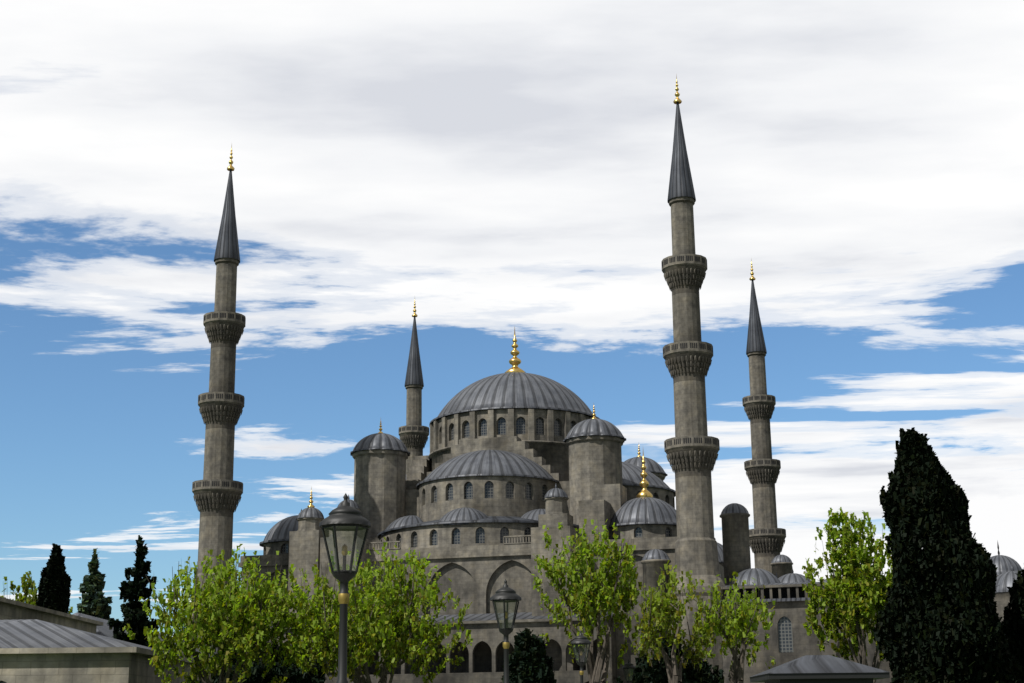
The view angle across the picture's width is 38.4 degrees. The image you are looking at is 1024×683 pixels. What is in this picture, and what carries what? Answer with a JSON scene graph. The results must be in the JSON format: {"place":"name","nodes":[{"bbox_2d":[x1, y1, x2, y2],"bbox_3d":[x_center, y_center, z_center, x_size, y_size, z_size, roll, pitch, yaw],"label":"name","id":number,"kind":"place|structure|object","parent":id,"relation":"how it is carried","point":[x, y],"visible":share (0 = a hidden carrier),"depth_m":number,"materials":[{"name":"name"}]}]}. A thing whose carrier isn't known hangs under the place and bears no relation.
{"place":"outdoors","nodes":[
{"label":"outdoors","id":0,"kind":"place"},
{"bbox_2d":[0,597,217,682],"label":"buildings","id":1,"kind":"structure","parent":0,"point":[38,644],"depth_m":60.65,"materials":[{"name":"stone"}]},
{"bbox_2d":[238,328,723,682],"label":"mosque","id":2,"kind":"structure","parent":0,"point":[495,480],"depth_m":178.46,"materials":[{"name":"stone"}]},
{"bbox_2d":[0,0,1023,636],"label":"sky","id":3,"kind":"structure","parent":0,"point":[495,168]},
{"bbox_2d":[990,540,1021,575],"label":"dome","id":4,"kind":"structure","parent":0,"point":[1002,563],"depth_m":196.47,"materials":[{"name":"metal"}]},
{"bbox_3d":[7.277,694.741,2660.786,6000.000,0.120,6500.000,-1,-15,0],"label":"ground","id":5,"kind":"structure","parent":0,"visible":0},
{"bbox_2d":[0,571,72,613],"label":"tree","id":6,"kind":"object","parent":5,"relation":"on","point":[29,599],"visible":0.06,"depth_m":128.00,"materials":[{"name":"green plant"}]},
{"bbox_2d":[36,543,71,612],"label":"cypress","id":7,"kind":"object","parent":5,"relation":"on","point":[54,590],"visible":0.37,"depth_m":123.04,"materials":[{"name":"green plant"}]},
{"bbox_2d":[76,548,112,619],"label":"blue spruce","id":8,"kind":"object","parent":5,"relation":"on","point":[95,602],"visible":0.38,"depth_m":116.36,"materials":[{"name":"green plant"}]},
{"bbox_2d":[107,535,169,651],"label":"dark spruce","id":9,"kind":"object","parent":5,"relation":"on","point":[135,616],"visible":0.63,"depth_m":86.11,"materials":[{"name":"green plant"}]},
{"bbox_2d":[191,146,245,647],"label":"minaret","id":10,"kind":"object","parent":5,"relation":"on","point":[217,490],"visible":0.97,"depth_m":176.56,"materials":[{"name":"stone"}]},
{"bbox_2d":[122,544,329,682],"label":"tree","id":11,"kind":"object","parent":5,"relation":"on","point":[216,619],"visible":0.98,"depth_m":56.34,"materials":[{"name":"green plant"}]},
{"bbox_2d":[191,639,326,682],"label":"shrub","id":12,"kind":"object","parent":5,"relation":"on","point":[292,674],"visible":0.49,"depth_m":62.77,"materials":[{"name":"green plant"}]},
{"bbox_2d":[319,493,370,682],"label":"lamp","id":13,"kind":"object","parent":5,"relation":"on","point":[345,516],"visible":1,"depth_m":16.16,"materials":[{"name":"black metal"}]},
{"bbox_2d":[274,537,472,682],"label":"tree","id":14,"kind":"object","parent":5,"relation":"on","point":[381,630],"visible":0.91,"depth_m":56.38,"materials":[{"name":"green plant"}]},
{"bbox_2d":[399,301,428,472],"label":"minaret","id":15,"kind":"object","parent":5,"relation":"on","point":[413,433],"visible":0.38,"depth_m":244.74,"materials":[{"name":"stone"}]},
{"bbox_2d":[490,579,521,682],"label":"lamp","id":16,"kind":"object","parent":5,"relation":"on","point":[505,593],"visible":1,"depth_m":26.11,"materials":[{"name":"black metal"}]},
{"bbox_2d":[500,628,556,682],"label":"shrub","id":17,"kind":"object","parent":5,"relation":"on","point":[530,660],"visible":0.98,"depth_m":61.04,"materials":[{"name":"green plant"}]},
{"bbox_2d":[571,630,590,682],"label":"lamp","id":18,"kind":"object","parent":5,"relation":"on","point":[580,639],"visible":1,"depth_m":40.68,"materials":[{"name":"black metal"}]},
{"bbox_2d":[531,519,651,682],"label":"tree","id":19,"kind":"object","parent":5,"relation":"on","point":[595,595],"visible":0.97,"depth_m":59.04,"materials":[{"name":"green plant"}]},
{"bbox_2d":[622,659,635,682],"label":"lamp","id":20,"kind":"object","parent":5,"relation":"on","point":[628,665],"visible":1,"depth_m":59.43,"materials":[{"name":"black metal"}]},
{"bbox_2d":[615,638,723,682],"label":"shrub","id":21,"kind":"object","parent":5,"relation":"on","point":[655,672],"visible":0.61,"depth_m":63.28,"materials":[{"name":"green plant"}]},
{"bbox_2d":[631,560,715,682],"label":"tree","id":22,"kind":"object","parent":5,"relation":"on","point":[660,607],"visible":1,"depth_m":56.99,"materials":[{"name":"green plant"}]},
{"bbox_2d":[661,74,725,672],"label":"minaret","id":23,"kind":"object","parent":5,"relation":"on","point":[691,448],"visible":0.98,"depth_m":160.83,"materials":[{"name":"stone"}]},
{"bbox_2d":[696,572,775,682],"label":"tree","id":24,"kind":"object","parent":5,"relation":"on","point":[741,623],"visible":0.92,"depth_m":59.01,"materials":[{"name":"green plant"}]},
{"bbox_2d":[742,259,785,572],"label":"minaret","id":25,"kind":"object","parent":5,"relation":"on","point":[767,535],"visible":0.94,"depth_m":226.29,"materials":[{"name":"stone"}]},
{"bbox_2d":[720,567,912,682],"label":"domed building","id":26,"kind":"structure","parent":5,"relation":"on","point":[789,639],"depth_m":152.25,"materials":[{"name":"stone"}]},
{"bbox_2d":[750,655,889,682],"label":"kiosk","id":27,"kind":"object","parent":5,"relation":"on","point":[818,669],"visible":1,"depth_m":33.07,"materials":[{"name":"stone"}]},
{"bbox_2d":[641,503,1021,659],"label":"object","id":28,"kind":"structure","parent":5,"relation":"on","point":[735,536],"depth_m":161.21,"materials":[{"name":"stone"}]},
{"bbox_2d":[802,507,892,682],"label":"tree","id":29,"kind":"object","parent":5,"relation":"on","point":[855,591],"visible":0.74,"depth_m":83.46,"materials":[{"name":"green plant"}]},
{"bbox_2d":[872,427,1023,682],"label":"cypress","id":30,"kind":"object","parent":5,"relation":"on","point":[940,607],"visible":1,"depth_m":67.00,"materials":[{"name":"green plant"}]},
{"bbox_2d":[1001,569,1023,669],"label":"cypress","id":31,"kind":"object","parent":5,"relation":"on","point":[1012,622],"visible":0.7,"depth_m":70.44,"materials":[{"name":"green plant"}]}
]}

